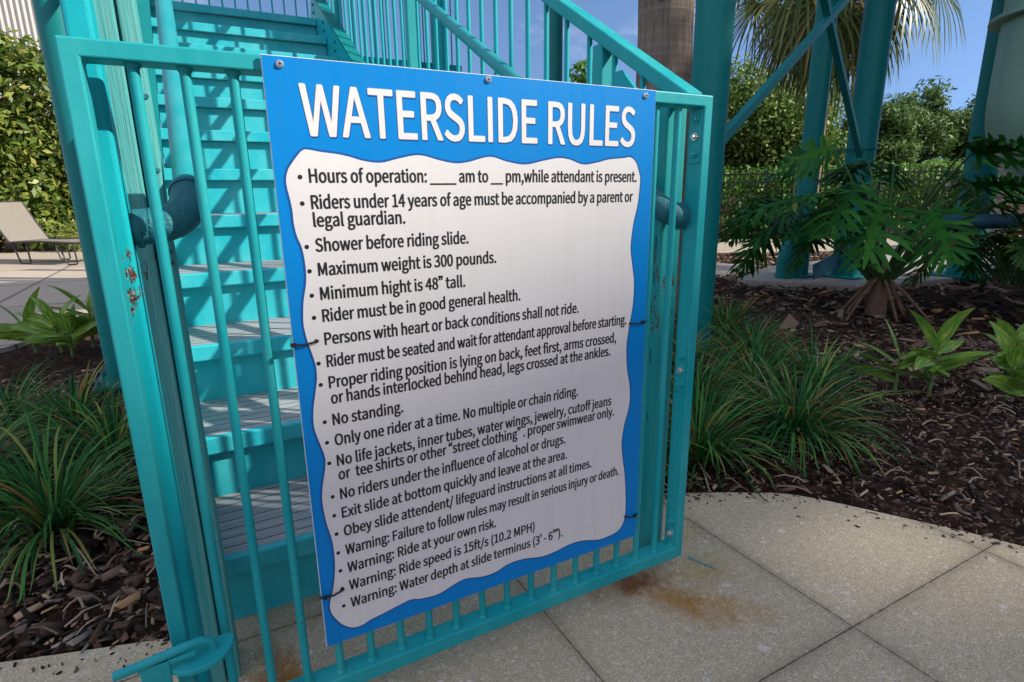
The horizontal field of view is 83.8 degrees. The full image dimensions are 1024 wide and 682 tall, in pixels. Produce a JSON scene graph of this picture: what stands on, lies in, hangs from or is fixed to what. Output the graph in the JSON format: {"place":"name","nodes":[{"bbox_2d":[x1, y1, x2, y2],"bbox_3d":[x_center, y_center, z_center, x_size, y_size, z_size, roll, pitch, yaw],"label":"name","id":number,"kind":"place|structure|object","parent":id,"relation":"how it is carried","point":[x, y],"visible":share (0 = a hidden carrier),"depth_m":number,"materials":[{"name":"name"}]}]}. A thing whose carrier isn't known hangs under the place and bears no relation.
{"place":"outdoors","nodes":[
{"label":"outdoors","id":0,"kind":"place"},
{"bbox_2d":[0,0,73,238],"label":"metal clad building","id":1,"kind":"structure","parent":0,"point":[19,15],"depth_m":14.03,"materials":[{"name":"white metal"}]},
{"bbox_2d":[0,250,88,352],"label":"pool deck","id":2,"kind":"structure","parent":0,"point":[20,283],"depth_m":6.84,"materials":[{"name":"concrete"}]},
{"bbox_2d":[0,201,79,264],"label":"lounge chair","id":3,"kind":"object","parent":2,"relation":"on","point":[19,223],"visible":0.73,"depth_m":9.00,"materials":[{"name":"fabric"}]},
{"bbox_2d":[429,0,445,70],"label":"tower column","id":4,"kind":"structure","parent":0,"point":[441,47],"depth_m":5.66,"materials":[{"name":"teal metal"}]},
{"bbox_2d":[181,0,461,71],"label":"landing railing","id":5,"kind":"object","parent":4,"relation":"attached to","point":[452,67],"visible":0.25,"depth_m":5.51,"materials":[{"name":"teal metal"}]},
{"bbox_2d":[418,2,421,68],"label":"tower column","id":6,"kind":"structure","parent":5,"relation":"attached to","point":[420,36],"depth_m":5.56,"materials":[{"name":"teal metal"}]},
{"bbox_2d":[0,492,1023,681],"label":"pavement","id":7,"kind":"structure","parent":0,"point":[824,591],"depth_m":1.30,"materials":[{"name":"concrete"}]},
{"bbox_2d":[0,637,170,674],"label":"bark crumbs","id":8,"kind":"object","parent":7,"relation":"on","point":[76,667],"visible":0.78,"depth_m":1.20,"materials":[{"name":"brown wood"}]},
{"bbox_2d":[59,0,212,681],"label":"gate post","id":9,"kind":"object","parent":7,"relation":"on","point":[79,18],"depth_m":0.83,"materials":[{"name":"metal"}]},
{"bbox_2d":[129,0,200,247],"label":"handrail","id":10,"kind":"object","parent":9,"relation":"attached to","point":[181,213],"visible":0.81,"depth_m":0.92,"materials":[{"name":"metal"}]},
{"bbox_2d":[54,35,712,681],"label":"gate","id":11,"kind":"structure","parent":9,"relation":"attached to","point":[184,659],"depth_m":0.88,"materials":[{"name":"metal"}]},
{"bbox_2d":[260,54,655,646],"bbox_3d":[-0.026,0.032,1.041,0.693,0.954,0.009,-8,16,-27],"label":"rules sign","id":12,"kind":"object","parent":11,"relation":"attached to","point":[465,258],"visible":1,"depth_m":1.00,"materials":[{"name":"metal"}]},
{"bbox_2d":[290,340,318,347],"bbox_3d":[-0.321,0.001,0.881,0.043,0.006,0.032,-8,16,-27],"label":"cable tie","id":13,"kind":"object","parent":12,"relation":"attached to","point":[292,345],"visible":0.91,"depth_m":0.87,"materials":[{"name":"black plastic"}]},
{"bbox_2d":[319,588,344,600],"bbox_3d":[-0.313,0.436,0.985,0.042,0.007,0.030,2,15,9],"label":"cable tie","id":14,"kind":"object","parent":12,"relation":"attached to","point":[325,597],"visible":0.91,"depth_m":0.98,"materials":[{"name":"black plastic"}]},
{"bbox_2d":[629,320,646,324],"bbox_3d":[0.259,-0.039,1.182,0.028,0.006,0.046,9,17,33],"label":"cable tie","id":15,"kind":"object","parent":12,"relation":"attached to","point":[642,322],"visible":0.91,"depth_m":1.18,"materials":[{"name":"black plastic"}]},
{"bbox_2d":[93,0,240,681],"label":"post","id":16,"kind":"object","parent":7,"relation":"on","point":[117,20],"visible":0.58,"depth_m":0.97,"materials":[{"name":"metal"}]},
{"bbox_2d":[136,0,365,619],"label":"staircase","id":17,"kind":"structure","parent":7,"relation":"on","point":[320,33],"depth_m":1.96,"materials":[{"name":"metal"}]},
{"bbox_2d":[327,0,701,94],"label":"stair railing","id":18,"kind":"object","parent":17,"relation":"attached to","point":[611,48],"visible":0.18,"depth_m":1.62,"materials":[{"name":"metal"}]},
{"bbox_2d":[416,0,690,229],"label":"handrail","id":19,"kind":"object","parent":18,"relation":"attached to","point":[488,56],"visible":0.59,"depth_m":1.75,"materials":[{"name":"metal"}]},
{"bbox_2d":[549,7,562,81],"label":"tower column","id":20,"kind":"structure","parent":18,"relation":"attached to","point":[555,44],"depth_m":6.24,"materials":[{"name":"metal"}]},
{"bbox_2d":[639,90,686,548],"bbox_3d":[0.351,0.028,1.381,0.058,1.180,0.050,-8,16,-27],"label":"gate post","id":21,"kind":"object","parent":7,"relation":"on","point":[665,146],"visible":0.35,"depth_m":1.34,"materials":[{"name":"metal"}]},
{"bbox_2d":[688,556,716,568],"bbox_3d":[0.499,0.581,1.494,0.080,0.001,0.006,12,19,40],"label":"paint scrape","id":22,"kind":"object","parent":7,"relation":"on","point":[700,561],"visible":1,"depth_m":1.50,"materials":[{"name":"teal paint"}]},
{"bbox_2d":[664,492,1021,558],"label":"bark crumbs","id":23,"kind":"object","parent":7,"relation":"on","point":[943,535],"visible":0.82,"depth_m":1.72,"materials":[{"name":"brown wood"}]},
{"bbox_2d":[0,191,1023,661],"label":"ground","id":24,"kind":"structure","parent":0,"point":[22,357],"depth_m":2.15,"materials":[{"name":"brown soil"}]},
{"bbox_2d":[0,285,97,356],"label":"variegated plant","id":25,"kind":"object","parent":24,"relation":"on","point":[61,328],"visible":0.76,"depth_m":3.62,"materials":[{"name":"green plant"}]},
{"bbox_2d":[48,220,81,251],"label":"hedge","id":26,"kind":"object","parent":24,"relation":"on","point":[66,231],"visible":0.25,"depth_m":10.74,"materials":[{"name":"green plant"}]},
{"bbox_2d":[0,26,160,252],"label":"hedge","id":27,"kind":"object","parent":24,"relation":"on","point":[34,179],"visible":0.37,"depth_m":10.66,"materials":[{"name":"green plant"}]},
{"bbox_2d":[0,366,169,661],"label":"bark mulch","id":28,"kind":"object","parent":24,"relation":"on","point":[130,597],"visible":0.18,"depth_m":1.45,"materials":[{"name":"brown wood"}]},
{"bbox_2d":[0,393,96,498],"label":"liriope clump","id":29,"kind":"object","parent":28,"relation":"on","point":[3,438],"visible":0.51,"depth_m":2.05,"materials":[{"name":"green plant"}]},
{"bbox_2d":[0,352,109,432],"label":"liriope clump","id":30,"kind":"object","parent":28,"relation":"on","point":[8,400],"visible":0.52,"depth_m":2.54,"materials":[{"name":"green plant"}]},
{"bbox_2d":[0,359,127,441],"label":"liriope clump","id":31,"kind":"object","parent":28,"relation":"on","point":[83,394],"visible":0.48,"depth_m":2.44,"materials":[{"name":"green plant"}]},
{"bbox_2d":[1,373,134,488],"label":"liriope clump","id":32,"kind":"object","parent":28,"relation":"on","point":[118,434],"visible":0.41,"depth_m":2.10,"materials":[{"name":"green plant"}]},
{"bbox_2d":[0,405,149,606],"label":"liriope clump","id":33,"kind":"object","parent":28,"relation":"on","point":[44,510],"visible":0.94,"depth_m":1.67,"materials":[{"name":"green plant"}]},
{"bbox_2d":[32,0,121,396],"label":"tower column","id":34,"kind":"structure","parent":28,"relation":"on","point":[49,19],"depth_m":2.61,"materials":[{"name":"metal"}]},
{"bbox_2d":[0,455,154,639],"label":"dry twigs","id":35,"kind":"object","parent":28,"relation":"on","point":[63,583],"visible":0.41,"depth_m":1.41,"materials":[{"name":"brown wood"}]},
{"bbox_2d":[569,59,592,83],"bbox_3d":[1.656,-4.021,12.230,1.912,3.648,2.415,1,15,7],"label":"broadleaf tree","id":36,"kind":"object","parent":24,"relation":"on","point":[579,66],"visible":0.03,"depth_m":11.66,"materials":[{"name":"green plant"}]},
{"bbox_2d":[636,0,694,317],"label":"palm tree","id":37,"kind":"object","parent":24,"relation":"on","point":[665,33],"visible":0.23,"depth_m":4.02,"materials":[{"name":"brown plant"}]},
{"bbox_2d":[675,0,735,350],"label":"tower column","id":38,"kind":"structure","parent":24,"relation":"on","point":[713,45],"depth_m":3.27,"materials":[{"name":"metal"}]},
{"bbox_2d":[725,0,850,143],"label":"brace","id":39,"kind":"object","parent":38,"relation":"attached to","point":[751,105],"visible":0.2,"depth_m":4.00,"materials":[{"name":"paint"}]},
{"bbox_2d":[715,263,759,277],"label":"paving slab","id":40,"kind":"structure","parent":24,"relation":"on","point":[722,269],"depth_m":7.09,"materials":[{"name":"concrete"}]},
{"bbox_2d":[721,51,850,227],"bbox_3d":[6.787,-5.389,15.421,5.017,4.576,4.527,-8,16,-27],"label":"broadleaf tree","id":41,"kind":"object","parent":24,"relation":"on","point":[762,136],"visible":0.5,"depth_m":14.33,"materials":[{"name":"green plant"}]},
{"bbox_2d":[694,0,966,207],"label":"palm tree","id":42,"kind":"object","parent":24,"relation":"on","point":[788,31],"visible":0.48,"depth_m":9.32,"materials":[{"name":"green plant"}]},
{"bbox_2d":[664,297,1023,543],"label":"bark mulch","id":43,"kind":"object","parent":24,"relation":"on","point":[986,501],"visible":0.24,"depth_m":2.25,"materials":[{"name":"brown wood"}]},
{"bbox_2d":[665,417,716,488],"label":"liriope clump","id":44,"kind":"object","parent":43,"relation":"on","point":[688,465],"depth_m":1.86,"materials":[{"name":"green plant"}]},
{"bbox_2d":[671,320,748,379],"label":"liriope clump","id":45,"kind":"object","parent":43,"relation":"on","point":[698,354],"visible":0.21,"depth_m":3.07,"materials":[{"name":"green plant"}]},
{"bbox_2d":[669,337,784,426],"bbox_3d":[0.819,0.149,2.547,0.912,0.313,0.776,-8,16,-27],"label":"liriope clump","id":46,"kind":"object","parent":43,"relation":"on","point":[702,376],"visible":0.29,"depth_m":2.54,"materials":[{"name":"green plant"}]},
{"bbox_2d":[674,292,781,339],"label":"liriope clump","id":47,"kind":"object","parent":43,"relation":"on","point":[733,314],"visible":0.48,"depth_m":3.85,"materials":[{"name":"green plant"}]},
{"bbox_2d":[665,359,828,502],"bbox_3d":[0.721,0.268,2.091,0.794,0.312,0.771,7,16,28],"label":"liriope clump","id":48,"kind":"object","parent":43,"relation":"on","point":[703,436],"visible":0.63,"depth_m":2.05,"materials":[{"name":"green plant"}]},
{"bbox_2d":[697,305,821,366],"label":"liriope clump","id":49,"kind":"object","parent":43,"relation":"on","point":[747,344],"visible":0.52,"depth_m":3.29,"materials":[{"name":"green plant"}]},
{"bbox_2d":[694,320,843,405],"bbox_3d":[1.170,0.102,2.717,0.776,0.310,0.834,-8,16,-27],"label":"liriope clump","id":50,"kind":"object","parent":43,"relation":"on","point":[737,365],"visible":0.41,"depth_m":2.77,"materials":[{"name":"green plant"}]},
{"bbox_2d":[694,342,942,479],"bbox_3d":[1.148,0.208,2.240,0.890,0.342,0.913,6,16,24],"label":"liriope clump","id":51,"kind":"object","parent":43,"relation":"on","point":[807,421],"visible":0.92,"depth_m":2.20,"materials":[{"name":"green plant"}]},
{"bbox_2d":[740,319,898,408],"bbox_3d":[1.485,0.081,2.753,0.760,0.324,0.800,-8,16,-27],"label":"liriope clump","id":52,"kind":"object","parent":43,"relation":"on","point":[826,359],"visible":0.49,"depth_m":2.78,"materials":[{"name":"green plant"}]},
{"bbox_2d":[845,308,993,394],"bbox_3d":[1.908,0.056,2.636,0.551,0.441,0.403,-2,14,-5],"label":"variegated plant","id":53,"kind":"object","parent":43,"relation":"on","point":[940,342],"visible":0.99,"depth_m":2.66,"materials":[{"name":"green plant"}]},
{"bbox_2d":[980,318,1023,403],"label":"variegated plant","id":54,"kind":"object","parent":43,"relation":"on","point":[1008,359],"visible":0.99,"depth_m":2.60,"materials":[{"name":"green plant"}]},
{"bbox_2d":[674,249,1023,412],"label":"bark mulch","id":55,"kind":"object","parent":24,"relation":"on","point":[963,303],"visible":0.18,"depth_m":4.57,"materials":[{"name":"brown wood"}]},
{"bbox_2d":[699,342,1023,538],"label":"dry twigs","id":56,"kind":"object","parent":55,"relation":"on","point":[886,473],"visible":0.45,"depth_m":2.01,"materials":[{"name":"brown wood"}]},
{"bbox_2d":[719,161,998,234],"bbox_3d":[7.042,-2.898,11.789,6.106,1.550,0.082,0,14,1],"label":"iron fence","id":57,"kind":"object","parent":24,"relation":"on","point":[879,187],"visible":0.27,"depth_m":11.71,"materials":[{"name":"black metal"}]},
{"bbox_2d":[719,157,1000,234],"bbox_3d":[6.825,-3.118,12.537,8.038,1.695,1.018,-1,14,1],"label":"hedge","id":58,"kind":"object","parent":24,"relation":"on","point":[773,194],"visible":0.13,"depth_m":12.39,"materials":[{"name":"green plant"}]},
{"bbox_2d":[737,252,995,293],"bbox_3d":[4.599,-0.840,6.913,4.593,0.115,1.750,-8,16,-27],"label":"concrete pad","id":59,"kind":"object","parent":24,"relation":"on","point":[766,275],"visible":0.27,"depth_m":5.95,"materials":[{"name":"grey concrete"}]},
{"bbox_2d":[774,0,838,278],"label":"tower column","id":60,"kind":"structure","parent":59,"relation":"on","point":[821,62],"depth_m":5.80,"materials":[{"name":"metal"}]},
{"bbox_2d":[812,0,896,279],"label":"tower column","id":61,"kind":"structure","parent":59,"relation":"on","point":[874,52],"depth_m":5.66,"materials":[{"name":"metal"}]},
{"bbox_2d":[819,0,862,157],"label":"brace","id":62,"kind":"object","parent":61,"relation":"attached to","point":[831,28],"visible":1,"depth_m":5.01,"materials":[{"name":"paint"}]},
{"bbox_2d":[928,0,1004,282],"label":"tower column","id":63,"kind":"structure","parent":59,"relation":"on","point":[977,127],"depth_m":5.72,"materials":[{"name":"metal"}]},
{"bbox_2d":[718,132,1023,323],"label":"philodendron","id":64,"kind":"object","parent":24,"relation":"on","point":[877,269],"visible":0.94,"depth_m":4.12,"materials":[{"name":"green plant"}]},
{"bbox_2d":[830,98,929,175],"bbox_3d":[15.153,-7.686,24.073,3.761,4.498,4.101,-8,16,-27],"label":"broadleaf tree","id":65,"kind":"object","parent":24,"relation":"on","point":[900,123],"visible":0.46,"depth_m":22.66,"materials":[{"name":"green plant"}]},
{"bbox_2d":[882,75,972,194],"bbox_3d":[18.051,-8.759,25.715,4.259,5.682,4.044,-1,14,-1],"label":"broadleaf tree","id":66,"kind":"object","parent":24,"relation":"on","point":[941,123],"visible":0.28,"depth_m":24.75,"materials":[{"name":"green plant"}]},
{"bbox_2d":[870,156,994,220],"bbox_3d":[13.155,-4.679,17.677,6.040,2.006,2.559,-8,16,-27],"label":"shrub","id":67,"kind":"object","parent":24,"relation":"on","point":[941,161],"visible":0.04,"depth_m":17.04,"materials":[{"name":"green plant"}]},
{"bbox_2d":[922,92,975,165],"bbox_3d":[21.285,-8.804,26.466,4.137,5.312,4.281,-8,16,-27],"label":"tree","id":68,"kind":"object","parent":24,"relation":"on","point":[963,133],"visible":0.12,"depth_m":25.78,"materials":[{"name":"green plant"}]},
{"bbox_2d":[894,224,1023,288],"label":"split leaf shrub","id":69,"kind":"object","parent":24,"relation":"on","point":[1004,278],"visible":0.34,"depth_m":4.21,"materials":[{"name":"green plant"}]},
{"bbox_2d":[925,214,1023,229],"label":"support pipe","id":70,"kind":"object","parent":24,"relation":"on","point":[987,221],"visible":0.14,"depth_m":4.18,"materials":[{"name":"teal metal"}]},
{"bbox_2d":[985,0,1023,181],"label":"slide tube","id":71,"kind":"object","parent":70,"relation":"on","point":[1004,113],"visible":0.73,"depth_m":4.47,"materials":[{"name":"teal plastic"}]},
{"bbox_2d":[979,244,1019,284],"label":"split leaf shrub","id":72,"kind":"object","parent":24,"relation":"on","point":[995,270],"visible":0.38,"depth_m":4.43,"materials":[{"name":"green plant"}]},
{"bbox_2d":[153,0,992,167],"label":"sky","id":73,"kind":"structure","parent":0,"point":[961,65],"materials":[{"name":"blue"}]},
{"bbox_2d":[779,129,839,213],"bbox_3d":[11.732,-7.157,23.834,3.314,3.682,3.524,-8,16,-27],"label":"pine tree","id":74,"kind":"object","parent":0,"point":[832,162],"depth_m":22.79,"materials":[{"name":"green plant"}]},
{"bbox_2d":[717,235,1020,253],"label":"path","id":75,"kind":"structure","parent":0,"point":[722,247],"depth_m":9.70,"materials":[{"name":"concrete"}]}
]}

